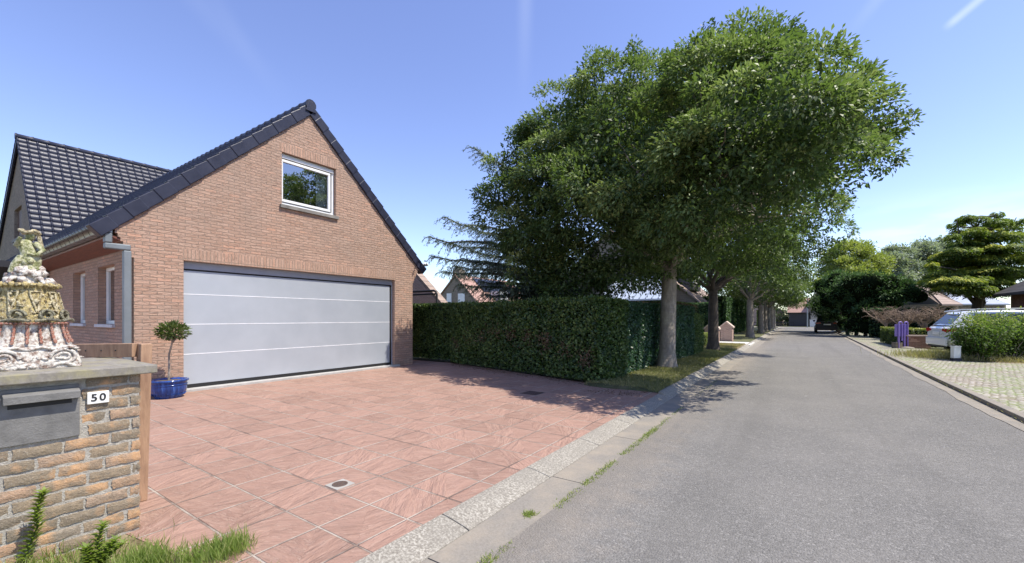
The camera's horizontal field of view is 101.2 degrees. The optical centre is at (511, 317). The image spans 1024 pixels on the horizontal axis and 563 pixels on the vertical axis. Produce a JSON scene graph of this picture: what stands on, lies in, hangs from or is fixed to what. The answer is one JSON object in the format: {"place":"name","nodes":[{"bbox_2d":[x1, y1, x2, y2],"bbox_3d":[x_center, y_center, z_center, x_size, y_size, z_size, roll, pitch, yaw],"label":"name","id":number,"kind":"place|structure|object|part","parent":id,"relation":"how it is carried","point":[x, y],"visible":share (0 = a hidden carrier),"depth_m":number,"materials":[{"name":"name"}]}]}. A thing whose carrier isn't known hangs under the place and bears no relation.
{"place":"outdoors","nodes":[
{"label":"outdoors","id":0,"kind":"place"},
{"bbox_2d":[0,519,258,562],"bbox_3d":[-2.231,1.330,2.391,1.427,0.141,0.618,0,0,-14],"label":"tall grass","id":1,"kind":"structure","parent":0,"point":[227,545],"depth_m":2.40,"materials":[{"name":"green plant"}]},
{"bbox_2d":[14,486,51,562],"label":"weed","id":2,"kind":"object","parent":1,"relation":"on","point":[36,513],"visible":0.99,"depth_m":2.34,"materials":[{"name":"green plant"}]},
{"bbox_2d":[76,519,129,562],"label":"weed","id":3,"kind":"object","parent":1,"relation":"on","point":[98,557],"visible":0.98,"depth_m":2.33,"materials":[{"name":"green plant"}]},
{"bbox_2d":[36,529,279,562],"bbox_3d":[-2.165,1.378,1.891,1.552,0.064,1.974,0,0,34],"label":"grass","id":4,"kind":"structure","parent":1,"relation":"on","point":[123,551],"depth_m":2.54,"materials":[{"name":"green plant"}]},
{"bbox_2d":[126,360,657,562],"bbox_3d":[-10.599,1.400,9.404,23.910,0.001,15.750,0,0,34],"label":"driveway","id":5,"kind":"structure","parent":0,"point":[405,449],"depth_m":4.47,"materials":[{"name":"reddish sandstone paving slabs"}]},
{"bbox_2d":[0,260,46,280],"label":"carport","id":6,"kind":"object","parent":5,"relation":"on","point":[4,265],"visible":0.04,"depth_m":10.66,"materials":[{"name":"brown wood"}]},
{"bbox_2d":[72,343,151,501],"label":"wooden gate","id":7,"kind":"structure","parent":5,"relation":"on","point":[141,352],"depth_m":3.22,"materials":[{"name":"brown wood"}]},
{"bbox_2d":[151,320,192,398],"bbox_3d":[-5.985,0.714,7.372,0.664,1.372,0.586,0,0,34],"label":"potted tree","id":8,"kind":"object","parent":5,"relation":"on","point":[169,387],"visible":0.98,"depth_m":7.25,"materials":[{"name":"green plant"}]},
{"bbox_2d":[0,99,427,391],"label":"brick house","id":9,"kind":"structure","parent":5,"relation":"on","point":[278,247],"depth_m":9.54,"materials":[{"name":"brown brick"}]},
{"bbox_2d":[18,209,21,235],"bbox_3d":[-18.937,-3.632,16.284,1.592,1.175,0.040,0,0,34],"label":"window","id":10,"kind":"structure","parent":9,"relation":"in","point":[20,211],"depth_m":16.55,"materials":[{"name":"glass"}]},
{"bbox_2d":[81,273,84,322],"bbox_3d":[-9.619,-0.445,9.570,1.060,1.150,0.080,0,0,34],"label":"window","id":11,"kind":"structure","parent":9,"relation":"in","point":[82,275],"depth_m":9.80,"materials":[{"name":"white plastic"}]},
{"bbox_2d":[106,267,113,323],"bbox_3d":[-7.895,-0.445,8.408,1.109,1.150,0.080,0,0,34],"label":"window","id":12,"kind":"structure","parent":9,"relation":"in","point":[109,271],"depth_m":8.61,"materials":[{"name":"white glass"}]},
{"bbox_2d":[184,261,391,387],"bbox_3d":[-5.117,0.161,10.255,0.620,2.478,5.028,0,0,34],"label":"garage door","id":13,"kind":"structure","parent":9,"relation":"in","point":[246,323],"depth_m":9.49,"materials":[{"name":"grey metal"}]},
{"bbox_2d":[282,154,333,214],"bbox_3d":[-4.910,-3.135,10.087,0.168,1.180,1.330,0,0,34],"label":"window","id":14,"kind":"structure","parent":9,"relation":"in","point":[320,175],"depth_m":10.37,"materials":[{"name":"white plastic"}]},
{"bbox_2d":[325,479,354,489],"bbox_3d":[-1.441,1.405,3.525,0.170,0.030,0.170,0,0,34],"label":"drain cover","id":15,"kind":"object","parent":5,"relation":"on","point":[339,484],"visible":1,"depth_m":3.51,"materials":[{"name":"metal"}]},
{"bbox_2d":[520,391,544,394],"bbox_3d":[0.380,1.405,7.802,0.340,0.030,0.340,0,0,34],"label":"manhole cover","id":16,"kind":"object","parent":5,"relation":"on","point":[532,393],"visible":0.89,"depth_m":7.75,"materials":[{"name":"metal"}]},
{"bbox_2d":[451,364,647,395],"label":"leaf litter","id":17,"kind":"object","parent":5,"relation":"on","point":[549,379],"visible":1,"depth_m":9.57,"materials":[{"name":"brown plant"}]},
{"bbox_2d":[139,320,809,558],"bbox_3d":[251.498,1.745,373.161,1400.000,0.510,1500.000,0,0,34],"label":"ground","id":18,"kind":"structure","parent":0,"point":[497,368],"depth_m":12.32,"materials":[{"name":"brown soil"}]},
{"bbox_2d":[0,357,156,562],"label":"garden wall","id":19,"kind":"structure","parent":18,"relation":"on","point":[69,447],"depth_m":2.51,"materials":[{"name":"brick"}]},
{"bbox_2d":[0,228,83,371],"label":"ceramic ornament","id":20,"kind":"object","parent":19,"relation":"on","point":[34,318],"visible":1,"depth_m":2.60,"materials":[{"name":"white ceramic"}]},
{"bbox_2d":[87,390,108,404],"bbox_3d":[-2.566,0.495,2.610,0.019,0.073,0.099,0,0,34],"label":"number plate","id":21,"kind":"object","parent":19,"relation":"attached to","point":[98,397],"visible":1,"depth_m":2.60,"materials":[{"name":"white plastic"}]},
{"bbox_2d":[413,289,437,302],"bbox_3d":[-4.655,0.157,17.431,4.452,2.487,0.195,0,0,34],"label":"pergola","id":22,"kind":"object","parent":18,"relation":"on","point":[418,291],"visible":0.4,"depth_m":16.41,"materials":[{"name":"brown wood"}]},
{"bbox_2d":[413,273,446,303],"bbox_3d":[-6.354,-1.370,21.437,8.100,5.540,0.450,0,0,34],"label":"annex","id":23,"kind":"object","parent":18,"relation":"on","point":[421,282],"visible":0.02,"depth_m":19.74,"materials":[{"name":"pink brick"}]},
{"bbox_2d":[413,302,458,359],"bbox_3d":[-2.565,0.426,14.458,2.969,1.919,1.377,0,0,34],"label":"hedge","id":24,"kind":"object","parent":18,"relation":"on","point":[431,330],"visible":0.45,"depth_m":13.82,"materials":[{"name":"green plant"}]},
{"bbox_2d":[440,268,512,302],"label":"gable house","id":25,"kind":"structure","parent":18,"relation":"on","point":[447,292],"depth_m":47.90,"materials":[{"name":"brick"}]},
{"bbox_2d":[447,293,451,302],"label":"window","id":26,"kind":"structure","parent":25,"relation":"in","point":[449,295],"depth_m":48.15,"materials":[{"name":"white glass"}]},
{"bbox_2d":[458,293,464,302],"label":"window","id":27,"kind":"structure","parent":25,"relation":"in","point":[461,297],"depth_m":47.15,"materials":[{"name":"white plastic"}]},
{"bbox_2d":[421,145,614,301],"bbox_3d":[0.223,-2.001,14.000,6.435,6.822,3.473,0,0,-18],"label":"blue cedar","id":28,"kind":"object","parent":18,"relation":"on","point":[491,269],"visible":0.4,"depth_m":13.53,"materials":[{"name":"green plant"}]},
{"bbox_2d":[354,327,779,562],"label":"kerb","id":29,"kind":"structure","parent":18,"relation":"on","point":[423,542],"depth_m":3.46,"materials":[{"name":"grey concrete"}]},
{"bbox_2d":[421,328,781,562],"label":"gutter strip","id":30,"kind":"object","parent":18,"relation":"on","point":[501,528],"visible":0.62,"depth_m":3.54,"materials":[{"name":"concrete"}]},
{"bbox_2d":[572,231,707,302],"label":"corner house","id":31,"kind":"structure","parent":18,"relation":"on","point":[693,296],"depth_m":29.40,"materials":[{"name":"brick"}]},
{"bbox_2d":[703,295,746,332],"bbox_3d":[20.087,-0.155,38.924,1.696,3.207,17.271,0,0,35],"label":"conifer hedge","id":32,"kind":"object","parent":18,"relation":"on","point":[733,311],"visible":0.66,"depth_m":36.01,"materials":[{"name":"green plant"}]},
{"bbox_2d":[756,301,774,328],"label":"street tree","id":33,"kind":"object","parent":18,"relation":"on","point":[771,316],"visible":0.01,"depth_m":50.91,"materials":[{"name":"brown plant"}]},
{"bbox_2d":[724,265,811,331],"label":"street tree","id":34,"kind":"object","parent":18,"relation":"on","point":[765,320],"visible":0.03,"depth_m":41.40,"materials":[{"name":"green plant"}]},
{"bbox_2d":[754,307,784,325],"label":"end house","id":35,"kind":"structure","parent":18,"relation":"on","point":[755,315],"depth_m":74.55,"materials":[{"name":"brown brick"}]},
{"bbox_2d":[740,295,803,329],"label":"street tree","id":36,"kind":"object","parent":18,"relation":"on","point":[776,300],"visible":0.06,"depth_m":45.94,"materials":[{"name":"green plant"}]},
{"bbox_2d":[755,300,804,327],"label":"street tree","id":37,"kind":"object","parent":18,"relation":"on","point":[795,305],"visible":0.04,"depth_m":56.42,"materials":[{"name":"green plant"}]},
{"bbox_2d":[776,307,788,325],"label":"round shrub","id":38,"kind":"object","parent":18,"relation":"on","point":[783,313],"visible":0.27,"depth_m":72.57,"materials":[{"name":"green plant"}]},
{"bbox_2d":[787,293,816,325],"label":"terminal house","id":39,"kind":"structure","parent":18,"relation":"on","point":[798,317],"depth_m":69.74,"materials":[{"name":"red ceramic"}]},
{"bbox_2d":[810,320,815,326],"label":"white wall","id":40,"kind":"structure","parent":18,"relation":"on","point":[812,323],"depth_m":64.56,"materials":[{"name":"paint"}]},
{"bbox_2d":[801,237,899,310],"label":"lime tree","id":41,"kind":"object","parent":18,"relation":"on","point":[861,257],"visible":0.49,"depth_m":41.20,"materials":[{"name":"green plant"}]},
{"bbox_2d":[878,242,927,285],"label":"silver tree","id":42,"kind":"object","parent":18,"relation":"on","point":[909,265],"visible":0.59,"depth_m":61.56,"materials":[{"name":"green plant"}]},
{"bbox_2d":[831,330,1023,421],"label":"kerb","id":43,"kind":"structure","parent":18,"relation":"on","point":[1007,410],"depth_m":8.10,"materials":[{"name":"concrete"}]},
{"bbox_2d":[849,338,1021,421],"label":"kerb weeds","id":44,"kind":"object","parent":43,"relation":"on","point":[940,381],"visible":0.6,"depth_m":10.15,"materials":[{"name":"green plant"}]},
{"bbox_2d":[906,233,954,280],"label":"silver tree","id":45,"kind":"object","parent":18,"relation":"on","point":[928,247],"visible":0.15,"depth_m":64.99,"materials":[{"name":"green plant"}]},
{"bbox_2d":[962,359,1023,363],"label":"shrub bed","id":46,"kind":"object","parent":18,"relation":"on","point":[994,361],"visible":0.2,"depth_m":13.38,"materials":[{"name":"brown soil"}]},
{"bbox_2d":[860,347,1019,360],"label":"yellow grass","id":47,"kind":"structure","parent":46,"relation":"on","point":[936,354],"depth_m":14.39,"materials":[{"name":"plant"}]},
{"bbox_2d":[941,308,1023,361],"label":"shrub","id":48,"kind":"object","parent":46,"relation":"on","point":[982,340],"visible":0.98,"depth_m":13.35,"materials":[{"name":"green plant"}]},
{"bbox_2d":[950,355,1023,362],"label":"grass","id":49,"kind":"structure","parent":46,"relation":"on","point":[1008,359],"depth_m":13.27,"materials":[{"name":"green plant"}]},
{"bbox_2d":[964,306,1023,357],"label":"shrub","id":50,"kind":"object","parent":46,"relation":"on","point":[1017,348],"visible":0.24,"depth_m":13.70,"materials":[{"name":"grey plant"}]},
{"bbox_2d":[998,306,1023,356],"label":"shrub","id":51,"kind":"object","parent":46,"relation":"on","point":[1019,327],"visible":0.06,"depth_m":14.08,"materials":[{"name":"green plant"}]},
{"bbox_2d":[0,0,1023,309],"label":"sky","id":52,"kind":"structure","parent":0,"point":[403,87],"materials":[{"name":"blue"}]},
{"bbox_2d":[583,347,736,392],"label":"verge","id":53,"kind":"structure","parent":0,"point":[635,388],"depth_m":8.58,"materials":[{"name":"green plant"}]},
{"bbox_2d":[449,294,629,381],"bbox_3d":[0.326,0.409,11.244,1.260,1.952,5.771,0,0,-42],"label":"hedge","id":54,"kind":"object","parent":53,"relation":"on","point":[566,337],"visible":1,"depth_m":9.92,"materials":[{"name":"green plant"}]},
{"bbox_2d":[607,300,695,375],"bbox_3d":[3.914,0.463,12.287,1.069,1.847,7.270,0,0,37],"label":"hedge","id":55,"kind":"object","parent":53,"relation":"on","point":[643,323],"visible":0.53,"depth_m":11.24,"materials":[{"name":"green plant"}]},
{"bbox_2d":[641,300,698,314],"bbox_3d":[5.505,-0.289,14.467,0.986,0.488,4.610,0,0,34],"label":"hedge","id":56,"kind":"object","parent":55,"relation":"on","point":[677,303],"visible":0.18,"depth_m":13.76,"materials":[{"name":"green plant"}]},
{"bbox_2d":[465,4,925,367],"bbox_3d":[4.990,-3.739,12.411,10.054,10.417,13.325,0,0,34],"label":"street tree","id":57,"kind":"object","parent":53,"relation":"on","point":[751,124],"visible":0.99,"depth_m":8.25,"materials":[{"name":"green plant"}]},
{"bbox_2d":[692,313,704,354],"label":"hedge","id":58,"kind":"object","parent":53,"relation":"on","point":[698,346],"visible":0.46,"depth_m":15.50,"materials":[{"name":"green plant"}]},
{"bbox_2d":[703,332,707,344],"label":"garden hedge","id":59,"kind":"object","parent":53,"relation":"on","point":[705,335],"visible":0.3,"depth_m":19.94,"materials":[{"name":"green plant"}]},
{"bbox_2d":[610,174,859,349],"bbox_3d":[8.398,-2.979,17.274,8.702,8.899,9.122,0,0,-42],"label":"street tree","id":60,"kind":"object","parent":53,"relation":"on","point":[713,287],"visible":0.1,"depth_m":15.98,"materials":[{"name":"green plant"}]},
{"bbox_2d":[703,342,744,347],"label":"dry grass","id":61,"kind":"structure","parent":0,"point":[733,345],"depth_m":19.70,"materials":[{"name":"plant"}]},
{"bbox_2d":[719,321,734,340],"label":"brick pillar","id":62,"kind":"structure","parent":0,"point":[726,330],"depth_m":24.50,"materials":[{"name":"brick"}]},
{"bbox_2d":[720,341,754,345],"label":"neighbour path","id":63,"kind":"structure","parent":0,"point":[750,344],"depth_m":23.32,"materials":[{"name":"concrete"}]},
{"bbox_2d":[704,325,720,341],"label":"brick pillar","id":64,"kind":"structure","parent":63,"relation":"on","point":[706,328],"depth_m":21.99,"materials":[{"name":"stone"}]},
{"bbox_2d":[727,327,776,341],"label":"verge","id":65,"kind":"structure","parent":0,"point":[739,337],"depth_m":30.50,"materials":[{"name":"green plant"}]},
{"bbox_2d":[689,302,720,331],"bbox_3d":[12.482,0.199,28.366,2.451,2.457,4.460,0,0,34],"label":"conifer hedge","id":66,"kind":"object","parent":65,"relation":"on","point":[702,308],"visible":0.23,"depth_m":26.29,"materials":[{"name":"green plant"}]},
{"bbox_2d":[698,239,818,337],"bbox_3d":[16.478,-2.146,28.924,6.959,7.231,7.252,0,0,-36],"label":"street tree","id":67,"kind":"object","parent":65,"relation":"on","point":[749,292],"visible":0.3,"depth_m":28.01,"materials":[{"name":"green plant"}]},
{"bbox_2d":[719,268,814,332],"bbox_3d":[21.884,-2.004,36.518,7.252,6.942,6.959,0,0,-9],"label":"street tree","id":68,"kind":"object","parent":65,"relation":"on","point":[762,300],"visible":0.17,"depth_m":36.39,"materials":[{"name":"green plant"}]},
{"bbox_2d":[483,328,1023,562],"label":"road","id":69,"kind":"structure","parent":0,"point":[796,445],"depth_m":3.74,"materials":[{"name":"grey asphalt"}]},
{"bbox_2d":[477,379,717,562],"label":"grass","id":70,"kind":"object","parent":69,"relation":"on","point":[529,514],"visible":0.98,"depth_m":3.64,"materials":[{"name":"green plant"}]},
{"bbox_2d":[813,315,838,332],"bbox_3d":[30.508,0.566,40.792,2.225,1.747,4.660,0,0,36],"label":"parked car","id":71,"kind":"object","parent":69,"relation":"on","point":[821,325],"visible":0.59,"depth_m":39.14,"materials":[{"name":"black paint"}]},
{"bbox_2d":[828,330,1023,430],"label":"gutter","id":72,"kind":"object","parent":69,"relation":"on","point":[997,414],"visible":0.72,"depth_m":7.74,"materials":[{"name":"concrete"}]},
{"bbox_2d":[754,327,813,327],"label":"cross road","id":73,"kind":"structure","parent":0,"point":[794,327],"depth_m":61.11,"materials":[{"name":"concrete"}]},
{"bbox_2d":[833,331,945,350],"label":"verge","id":74,"kind":"structure","parent":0,"point":[938,348],"depth_m":19.34,"materials":[{"name":"green plant"}]},
{"bbox_2d":[805,268,927,335],"bbox_3d":[27.676,-1.308,35.124,5.580,5.555,12.473,0,0,14],"label":"clipped conifer","id":75,"kind":"object","parent":74,"relation":"on","point":[842,299],"visible":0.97,"depth_m":31.09,"materials":[{"name":"green plant"}]},
{"bbox_2d":[877,306,930,324],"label":"pruned tree","id":76,"kind":"object","parent":74,"relation":"on","point":[897,317],"visible":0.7,"depth_m":25.58,"materials":[{"name":"brown plant"}]},
{"bbox_2d":[868,307,954,337],"bbox_3d":[26.372,0.349,27.890,1.433,2.123,4.194,0,0,-40],"label":"dark hedge","id":77,"kind":"object","parent":74,"relation":"on","point":[875,325],"visible":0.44,"depth_m":28.33,"materials":[{"name":"plant"}]},
{"bbox_2d":[899,306,945,327],"bbox_3d":[23.938,0.360,24.623,2.235,2.088,1.436,0,0,34],"label":"pruned tree","id":78,"kind":"object","parent":74,"relation":"on","point":[925,323],"visible":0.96,"depth_m":24.48,"materials":[{"name":"brown plant"}]},
{"bbox_2d":[920,306,970,321],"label":"pruned tree","id":79,"kind":"object","parent":74,"relation":"on","point":[935,317],"visible":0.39,"depth_m":24.02,"materials":[{"name":"brown plant"}]},
{"bbox_2d":[904,291,1009,310],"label":"distant house","id":80,"kind":"structure","parent":74,"relation":"on","point":[990,303],"depth_m":46.11,"materials":[{"name":"brick"}]},
{"bbox_2d":[916,212,1023,310],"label":"golden cedar","id":81,"kind":"object","parent":74,"relation":"on","point":[977,261],"visible":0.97,"depth_m":25.90,"materials":[{"name":"green plant"}]},
{"bbox_2d":[926,308,1023,349],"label":"parked car","id":82,"kind":"object","parent":74,"relation":"on","point":[935,330],"visible":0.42,"depth_m":16.06,"materials":[{"name":"white paint"}]},
{"bbox_3d":[16.996,0.046,16.401,0.326,0.377,1.320,0,0,25],"label":"rear window","id":83,"kind":"part","parent":82,"relation":"part of","materials":[{"name":"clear glass"}]},
{"bbox_3d":[17.414,0.071,15.375,0.800,0.443,0.124,0,0,25],"label":"side window","id":84,"kind":"part","parent":82,"relation":"part of","materials":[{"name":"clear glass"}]},
{"bbox_3d":[18.235,0.071,14.983,0.880,0.443,0.124,0,0,25],"label":"side window","id":85,"kind":"part","parent":82,"relation":"part of","materials":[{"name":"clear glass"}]},
{"bbox_2d":[834,330,1023,412],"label":"pavement","id":86,"kind":"structure","parent":0,"point":[1002,383],"depth_m":10.45,"materials":[{"name":"grey stone"}]},
{"bbox_2d":[862,307,911,326],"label":"pruned tree","id":87,"kind":"object","parent":86,"relation":"on","point":[883,322],"visible":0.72,"depth_m":26.52,"materials":[{"name":"brown plant"}]},
{"bbox_2d":[879,326,924,343],"bbox_3d":[19.810,0.921,21.338,1.227,0.923,5.060,0,0,34],"label":"hedge","id":88,"kind":"object","parent":86,"relation":"on","point":[888,336],"visible":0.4,"depth_m":21.90,"materials":[{"name":"green plant"}]},
{"bbox_2d":[892,321,914,348],"bbox_3d":[17.706,0.832,19.045,0.795,1.335,0.404,0,0,34],"label":"purple sign","id":89,"kind":"object","parent":86,"relation":"on","point":[902,330],"visible":0.85,"depth_m":19.02,"materials":[{"name":"paint"}]},
{"bbox_2d":[906,335,930,348],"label":"planter wall","id":90,"kind":"structure","parent":86,"relation":"on","point":[917,341],"depth_m":18.87,"materials":[{"name":"brick"}]},
{"bbox_2d":[909,328,941,347],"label":"hedge","id":91,"kind":"object","parent":86,"relation":"on","point":[912,331],"visible":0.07,"depth_m":19.16,"materials":[{"name":"green plant"}]},
{"bbox_2d":[949,346,961,360],"bbox_3d":[14.254,1.165,13.520,0.260,0.510,0.140,0,0,0],"label":"meter box","id":92,"kind":"object","parent":86,"relation":"on","point":[955,353],"visible":0.98,"depth_m":13.46,"materials":[{"name":"white plastic"}]},
{"bbox_2d":[900,288,962,310],"bbox_3d":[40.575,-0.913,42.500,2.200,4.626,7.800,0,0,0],"label":"distant house","id":93,"kind":"structure","parent":0,"point":[942,300],"depth_m":39.60,"materials":[{"name":"brick"}]},
{"bbox_2d":[993,281,1023,309],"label":"house","id":94,"kind":"structure","parent":0,"point":[1016,292],"depth_m":23.24,"materials":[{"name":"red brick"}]}
]}

